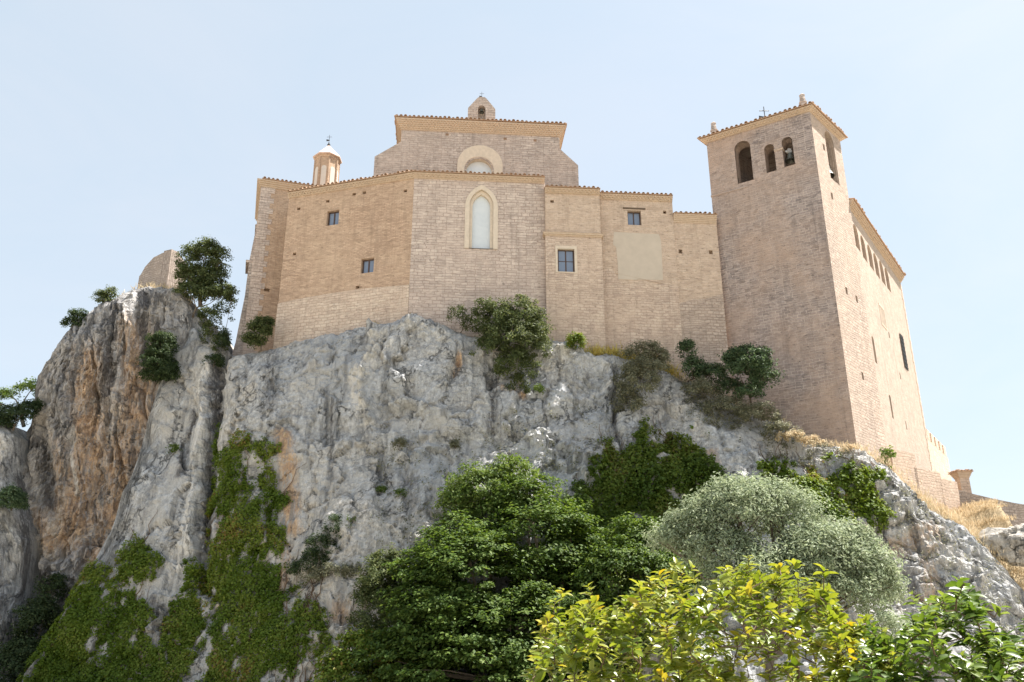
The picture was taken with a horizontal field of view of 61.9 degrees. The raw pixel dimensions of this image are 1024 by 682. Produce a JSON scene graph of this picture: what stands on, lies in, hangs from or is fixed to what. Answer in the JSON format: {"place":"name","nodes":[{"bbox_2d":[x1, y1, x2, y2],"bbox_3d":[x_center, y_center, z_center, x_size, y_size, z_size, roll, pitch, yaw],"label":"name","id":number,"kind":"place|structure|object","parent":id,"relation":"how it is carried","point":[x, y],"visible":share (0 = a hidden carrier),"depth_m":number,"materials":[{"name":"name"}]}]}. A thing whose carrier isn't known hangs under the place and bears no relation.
{"place":"outdoors","nodes":[
{"label":"outdoors","id":0,"kind":"place"},
{"bbox_2d":[0,423,48,681],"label":"rock buttress","id":1,"kind":"object","parent":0,"point":[20,558],"visible":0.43,"depth_m":51.97,"materials":[{"name":"stone"}]},
{"bbox_2d":[0,483,29,510],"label":"bush","id":2,"kind":"object","parent":1,"relation":"on","point":[13,495],"visible":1,"depth_m":50.96,"materials":[{"name":"green plant"}]},
{"bbox_2d":[22,286,233,629],"bbox_3d":[-27.018,13.433,66.704,14.922,28.083,30.389,0,-20,0],"label":"rock outcrop","id":3,"kind":"object","parent":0,"point":[86,430],"visible":0.47,"depth_m":55.09,"materials":[{"name":"grey stone"}]},
{"bbox_2d":[0,376,36,426],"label":"pine tree","id":4,"kind":"object","parent":3,"relation":"on","point":[5,393],"visible":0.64,"depth_m":59.10,"materials":[{"name":"green plant"}]},
{"bbox_2d":[0,397,45,430],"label":"bush","id":5,"kind":"object","parent":3,"relation":"on","point":[11,416],"visible":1,"depth_m":55.70,"materials":[{"name":"green plant"}]},
{"bbox_2d":[59,307,88,327],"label":"bush","id":6,"kind":"object","parent":3,"relation":"on","point":[77,315],"visible":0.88,"depth_m":59.07,"materials":[{"name":"green plant"}]},
{"bbox_2d":[92,285,119,303],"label":"bush","id":7,"kind":"object","parent":3,"relation":"on","point":[105,294],"visible":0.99,"depth_m":59.30,"materials":[{"name":"green plant"}]},
{"bbox_2d":[120,282,196,305],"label":"grass","id":8,"kind":"structure","parent":3,"relation":"on","point":[154,286],"depth_m":59.99,"materials":[{"name":"plant"}]},
{"bbox_2d":[135,330,182,383],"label":"bush","id":9,"kind":"object","parent":3,"relation":"on","point":[159,350],"visible":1,"depth_m":55.08,"materials":[{"name":"green plant"}]},
{"bbox_2d":[137,249,183,288],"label":"ruined wall","id":10,"kind":"structure","parent":3,"relation":"on","point":[159,268],"depth_m":61.64,"materials":[{"name":"stone"}]},
{"bbox_2d":[172,236,233,306],"bbox_3d":[-21.912,-4.906,60.302,4.270,5.461,2.867,0,-20,0],"label":"pine tree","id":11,"kind":"object","parent":3,"relation":"on","point":[202,274],"visible":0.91,"depth_m":60.05,"materials":[{"name":"green plant"}]},
{"bbox_2d":[171,279,237,317],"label":"bush","id":12,"kind":"object","parent":3,"relation":"on","point":[201,291],"visible":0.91,"depth_m":58.55,"materials":[{"name":"green plant"}]},
{"bbox_2d":[0,0,1023,503],"label":"sky","id":13,"kind":"structure","parent":0,"point":[132,132],"materials":[{"name":"blue"}]},
{"bbox_2d":[22,312,1023,681],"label":"cliff","id":14,"kind":"structure","parent":0,"point":[326,408],"depth_m":48.62,"materials":[{"name":"stone"}]},
{"bbox_2d":[16,510,208,681],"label":"ivy","id":15,"kind":"object","parent":14,"relation":"attached to","point":[67,650],"visible":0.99,"depth_m":45.55,"materials":[{"name":"green plant"}]},
{"bbox_2d":[165,443,182,454],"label":"tuft","id":16,"kind":"object","parent":14,"relation":"on","point":[176,447],"visible":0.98,"depth_m":51.84,"materials":[{"name":"green plant"}]},
{"bbox_2d":[200,326,232,367],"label":"bush","id":17,"kind":"object","parent":14,"relation":"on","point":[224,337],"visible":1,"depth_m":55.41,"materials":[{"name":"green plant"}]},
{"bbox_2d":[196,286,240,350],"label":"bush","id":18,"kind":"object","parent":14,"relation":"on","point":[211,313],"visible":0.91,"depth_m":57.33,"materials":[{"name":"green plant"}]},
{"bbox_2d":[195,422,305,681],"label":"ivy","id":19,"kind":"object","parent":14,"relation":"attached to","point":[226,585],"visible":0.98,"depth_m":45.67,"materials":[{"name":"green plant"}]},
{"bbox_2d":[238,314,275,352],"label":"bush","id":20,"kind":"object","parent":14,"relation":"on","point":[261,326],"visible":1,"depth_m":54.25,"materials":[{"name":"green plant"}]},
{"bbox_2d":[232,176,317,355],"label":"sacristy","id":21,"kind":"structure","parent":14,"relation":"on","point":[263,269],"depth_m":60.56,"materials":[{"name":"brick"}]},
{"bbox_2d":[312,135,341,185],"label":"lantern turret","id":22,"kind":"object","parent":21,"relation":"on","point":[327,162],"visible":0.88,"depth_m":66.46,"materials":[{"name":"stone"}]},
{"bbox_2d":[266,548,347,681],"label":"ivy","id":23,"kind":"object","parent":14,"relation":"attached to","point":[299,623],"visible":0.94,"depth_m":42.06,"materials":[{"name":"green plant"}]},
{"bbox_2d":[283,513,342,575],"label":"bush","id":24,"kind":"object","parent":14,"relation":"on","point":[294,565],"visible":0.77,"depth_m":44.33,"materials":[{"name":"green plant"}]},
{"bbox_2d":[298,560,367,582],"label":"shrub","id":25,"kind":"object","parent":14,"relation":"on","point":[326,570],"visible":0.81,"depth_m":43.31,"materials":[{"name":"green plant"}]},
{"bbox_2d":[345,515,355,527],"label":"shrub","id":26,"kind":"object","parent":14,"relation":"on","point":[347,519],"visible":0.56,"depth_m":44.72,"materials":[{"name":"green plant"}]},
{"bbox_2d":[373,485,387,491],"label":"tuft","id":27,"kind":"object","parent":14,"relation":"on","point":[382,488],"visible":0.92,"depth_m":46.70,"materials":[{"name":"green plant"}]},
{"bbox_2d":[390,437,406,449],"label":"tuft","id":28,"kind":"object","parent":14,"relation":"on","point":[402,440],"visible":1,"depth_m":48.06,"materials":[{"name":"green plant"}]},
{"bbox_2d":[393,486,407,499],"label":"tuft","id":29,"kind":"object","parent":14,"relation":"on","point":[399,490],"visible":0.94,"depth_m":45.98,"materials":[{"name":"green plant"}]},
{"bbox_2d":[273,169,545,349],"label":"apse","id":30,"kind":"structure","parent":14,"relation":"on","point":[386,248],"depth_m":56.20,"materials":[{"name":"beige brick"}]},
{"bbox_2d":[328,211,338,225],"bbox_3d":[-12.097,-8.292,58.164,0.903,1.112,0.060,-6,-21,16],"label":"window","id":31,"kind":"structure","parent":30,"relation":"in","point":[333,219],"depth_m":58.20,"materials":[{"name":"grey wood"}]},
{"bbox_2d":[362,259,373,272],"bbox_3d":[-9.393,-4.861,56.056,0.918,1.045,0.060,-6,-21,16],"label":"window","id":32,"kind":"structure","parent":30,"relation":"in","point":[368,265],"depth_m":56.09,"materials":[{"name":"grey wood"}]},
{"bbox_2d":[464,185,497,248],"bbox_3d":[-2.041,-8.173,56.648,2.183,4.727,0.490,2,-20,-4],"label":"lancet window","id":33,"kind":"structure","parent":30,"relation":"in","point":[481,212],"depth_m":56.60,"materials":[{"name":"beige stone"}]},
{"bbox_2d":[449,439,460,448],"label":"tuft","id":34,"kind":"object","parent":14,"relation":"on","point":[453,443],"visible":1,"depth_m":47.85,"materials":[{"name":"green plant"}]},
{"bbox_2d":[446,304,477,332],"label":"shrub","id":35,"kind":"object","parent":14,"relation":"on","point":[461,309],"visible":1,"depth_m":52.53,"materials":[{"name":"green plant"}]},
{"bbox_2d":[373,114,578,186],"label":"church","id":36,"kind":"structure","parent":14,"relation":"on","point":[450,144],"depth_m":65.19,"materials":[{"name":"brick"}]},
{"bbox_2d":[457,145,502,173],"bbox_3d":[-2.445,-12.939,64.796,3.436,4.118,0.550,2,-20,-4],"label":"arched window","id":37,"kind":"structure","parent":36,"relation":"in","point":[477,165],"depth_m":64.99,"materials":[{"name":"beige stone"}]},
{"bbox_2d":[468,93,494,119],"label":"bell gable","id":38,"kind":"structure","parent":36,"relation":"on","point":[479,103],"depth_m":67.50,"materials":[{"name":"stone"}]},
{"bbox_2d":[430,453,542,588],"bbox_3d":[-1.282,8.984,43.473,6.059,6.968,4.475,0,-20,0],"label":"leafy tree","id":39,"kind":"object","parent":14,"relation":"on","point":[453,497],"visible":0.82,"depth_m":43.30,"materials":[{"name":"green plant"}]},
{"bbox_2d":[366,398,629,544],"bbox_3d":[-0.765,7.014,46.916,15.008,9.298,4.328,0,-20,0],"label":"scrub","id":40,"kind":"object","parent":14,"relation":"on","point":[499,447],"visible":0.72,"depth_m":47.29,"materials":[{"name":"green plant"}]},
{"bbox_2d":[466,293,555,393],"bbox_3d":[-0.099,0.144,51.145,5.552,6.475,4.233,0,-20,0],"label":"juniper bush","id":41,"kind":"object","parent":14,"relation":"on","point":[514,328],"visible":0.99,"depth_m":50.77,"materials":[{"name":"green plant"}]},
{"bbox_2d":[532,383,545,394],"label":"tuft","id":42,"kind":"object","parent":14,"relation":"on","point":[539,388],"visible":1,"depth_m":49.70,"materials":[{"name":"green plant"}]},
{"bbox_2d":[543,184,605,351],"bbox_3d":[3.965,-0.986,56.844,4.155,19.937,6.636,0,-20,0],"label":"annex","id":43,"kind":"object","parent":14,"relation":"on","point":[572,236],"visible":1,"depth_m":55.36,"materials":[{"name":"stone"}]},
{"bbox_2d":[558,250,573,271],"bbox_3d":[3.497,-5.161,55.530,1.069,1.620,0.060,2,-20,-4],"label":"window","id":44,"kind":"structure","parent":43,"relation":"in","point":[565,258],"depth_m":55.54,"materials":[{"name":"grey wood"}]},
{"bbox_2d":[564,331,587,349],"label":"bush","id":45,"kind":"object","parent":14,"relation":"on","point":[577,338],"visible":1,"depth_m":51.60,"materials":[{"name":"green plant"}]},
{"bbox_2d":[608,339,673,414],"bbox_3d":[7.689,2.202,50.614,4.213,5.292,3.609,0,-20,0],"label":"shrub","id":46,"kind":"object","parent":14,"relation":"on","point":[632,372],"visible":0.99,"depth_m":50.28,"materials":[{"name":"green plant"}]},
{"bbox_2d":[600,190,684,380],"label":"house","id":47,"kind":"structure","parent":14,"relation":"on","point":[641,288],"depth_m":56.13,"materials":[{"name":"stone"}]},
{"bbox_2d":[627,212,640,224],"bbox_3d":[8.228,-8.211,57.767,0.927,1.092,0.060,2,-20,-4],"label":"window","id":48,"kind":"structure","parent":47,"relation":"in","point":[633,217],"depth_m":57.79,"materials":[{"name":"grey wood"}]},
{"bbox_2d":[558,415,728,595],"bbox_3d":[6.530,8.407,45.534,9.851,11.028,4.749,7,-21,-18],"label":"ivy","id":49,"kind":"object","parent":14,"relation":"attached to","point":[684,460],"visible":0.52,"depth_m":45.91,"materials":[{"name":"green plant"}]},
{"bbox_2d":[673,211,732,397],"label":"curtain wall","id":50,"kind":"structure","parent":14,"relation":"on","point":[702,314],"depth_m":56.22,"materials":[{"name":"stone"}]},
{"bbox_2d":[675,337,745,395],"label":"bush","id":51,"kind":"object","parent":14,"relation":"on","point":[705,369],"visible":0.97,"depth_m":51.24,"materials":[{"name":"green plant"}]},
{"bbox_2d":[679,376,805,436],"bbox_3d":[13.205,3.847,49.423,6.862,4.009,2.618,-6,-21,16],"label":"shrub","id":52,"kind":"object","parent":14,"relation":"on","point":[726,401],"visible":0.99,"depth_m":49.14,"materials":[{"name":"green plant"}]},
{"bbox_2d":[716,342,785,404],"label":"bush","id":53,"kind":"object","parent":14,"relation":"on","point":[738,360],"visible":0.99,"depth_m":49.52,"materials":[{"name":"green plant"}]},
{"bbox_2d":[664,374,857,469],"bbox_3d":[14.235,4.404,49.492,10.327,7.012,3.831,-7,-21,17],"label":"scrub","id":54,"kind":"object","parent":14,"relation":"on","point":[740,424],"visible":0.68,"depth_m":48.88,"materials":[{"name":"green plant"}]},
{"bbox_2d":[697,93,886,460],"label":"bell tower","id":55,"kind":"structure","parent":14,"relation":"on","point":[793,294],"depth_m":55.10,"materials":[{"name":"stone"}]},
{"bbox_2d":[785,148,794,163],"bbox_3d":[18.702,-12.510,57.431,0.720,0.972,0.709,0,-20,0],"label":"bell","id":56,"kind":"object","parent":55,"relation":"attached to","point":[790,159],"visible":0.98,"depth_m":57.40,"materials":[{"name":"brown metal"}]},
{"bbox_2d":[680,375,915,484],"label":"grass","id":57,"kind":"structure","parent":14,"relation":"on","point":[866,448],"depth_m":48.59,"materials":[{"name":"plant"}]},
{"bbox_2d":[774,430,857,452],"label":"dry grass","id":58,"kind":"structure","parent":14,"relation":"on","point":[809,440],"depth_m":47.69,"materials":[{"name":"beige plant"}]},
{"bbox_2d":[756,439,897,533],"bbox_3d":[16.919,7.652,45.833,7.390,6.728,4.628,0,-20,0],"label":"ivy","id":59,"kind":"object","parent":14,"relation":"attached to","point":[868,500],"visible":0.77,"depth_m":45.38,"materials":[{"name":"green plant"}]},
{"bbox_2d":[878,445,896,467],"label":"shrub","id":60,"kind":"object","parent":14,"relation":"on","point":[885,450],"visible":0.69,"depth_m":49.02,"materials":[{"name":"green plant"}]},
{"bbox_2d":[849,198,932,470],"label":"palace wing","id":61,"kind":"structure","parent":14,"relation":"on","point":[882,274],"depth_m":61.58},
{"bbox_2d":[878,303,886,329],"bbox_3d":[26.530,-1.734,61.056,0.050,1.610,1.560,-14,-24,33],"label":"blocked window","id":62,"kind":"structure","parent":61,"relation":"in","point":[880,307],"depth_m":61.01,"materials":[{"name":"beige stone"}]},
{"bbox_2d":[900,334,908,370],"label":"window","id":63,"kind":"structure","parent":61,"relation":"in","point":[901,337],"depth_m":65.07,"materials":[{"name":"grey glass"}]},
{"bbox_2d":[926,429,951,480],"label":"battlement wall","id":64,"kind":"structure","parent":61,"relation":"attached to","point":[939,459],"depth_m":70.66,"materials":[{"name":"stone"}]},
{"bbox_2d":[886,448,960,511],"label":"terrace wall","id":65,"kind":"structure","parent":14,"relation":"on","point":[936,484],"depth_m":53.12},
{"bbox_2d":[881,469,1022,634],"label":"scrub","id":66,"kind":"object","parent":14,"relation":"on","point":[918,512],"visible":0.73,"depth_m":44.88,"materials":[{"name":"green plant"}]},
{"bbox_2d":[907,480,1023,587],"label":"grass","id":67,"kind":"structure","parent":14,"relation":"on","point":[952,514],"depth_m":48.78,"materials":[{"name":"plant"}]},
{"bbox_2d":[948,469,972,492],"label":"gate pier","id":68,"kind":"structure","parent":67,"relation":"on","point":[961,477],"depth_m":58.46,"materials":[{"name":"stone"}]},
{"bbox_2d":[958,490,1023,525],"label":"field wall","id":69,"kind":"structure","parent":14,"relation":"on","point":[1016,509],"depth_m":55.05,"materials":[{"name":"stone"}]},
{"bbox_2d":[978,523,1023,566],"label":"boulder","id":70,"kind":"object","parent":14,"relation":"on","point":[1009,541],"visible":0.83,"depth_m":47.29,"materials":[{"name":"grey stone"}]},
{"bbox_2d":[583,342,685,378],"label":"grass","id":71,"kind":"structure","parent":0,"point":[608,351],"depth_m":52.75,"materials":[{"name":"plant"}]},
{"bbox_3d":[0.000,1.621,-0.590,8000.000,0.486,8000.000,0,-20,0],"label":"ground","id":72,"kind":"structure","parent":0,"visible":0},
{"bbox_2d":[0,570,69,681],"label":"bush","id":73,"kind":"object","parent":72,"relation":"on","point":[23,648],"visible":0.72,"depth_m":48.62,"materials":[{"name":"green plant"}]},
{"bbox_2d":[309,623,430,681],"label":"bush","id":74,"kind":"object","parent":72,"relation":"on","point":[336,665],"visible":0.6,"depth_m":37.88,"materials":[{"name":"green plant"}]},
{"bbox_2d":[345,542,429,641],"bbox_3d":[-5.725,12.455,40.146,4.452,6.018,3.992,0,-20,0],"label":"juniper bush","id":75,"kind":"object","parent":72,"relation":"on","point":[377,571],"visible":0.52,"depth_m":40.19,"materials":[{"name":"green plant"}]},
{"bbox_2d":[344,472,650,681],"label":"leafy tree","id":76,"kind":"object","parent":72,"relation":"on","point":[457,608],"visible":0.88,"depth_m":38.01,"materials":[{"name":"green plant"}]},
{"bbox_2d":[547,511,727,681],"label":"leafy tree","id":77,"kind":"object","parent":72,"relation":"on","point":[618,556],"visible":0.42,"depth_m":37.88,"materials":[{"name":"green plant"}]},
{"bbox_2d":[518,555,907,681],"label":"laurel bush","id":78,"kind":"object","parent":72,"relation":"on","point":[614,619],"visible":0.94,"depth_m":4.60,"materials":[{"name":"green plant"}]},
{"bbox_2d":[641,470,912,681],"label":"olive tree","id":79,"kind":"object","parent":72,"relation":"on","point":[843,551],"visible":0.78,"depth_m":31.46,"materials":[{"name":"green plant"}]},
{"bbox_2d":[835,608,920,658],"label":"bush","id":80,"kind":"object","parent":72,"relation":"on","point":[889,622],"visible":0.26,"depth_m":29.22,"materials":[{"name":"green plant"}]},
{"bbox_2d":[847,575,1023,681],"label":"laurel bush","id":81,"kind":"object","parent":72,"relation":"on","point":[1001,649],"visible":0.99,"depth_m":4.08,"materials":[{"name":"green plant"}]}
]}

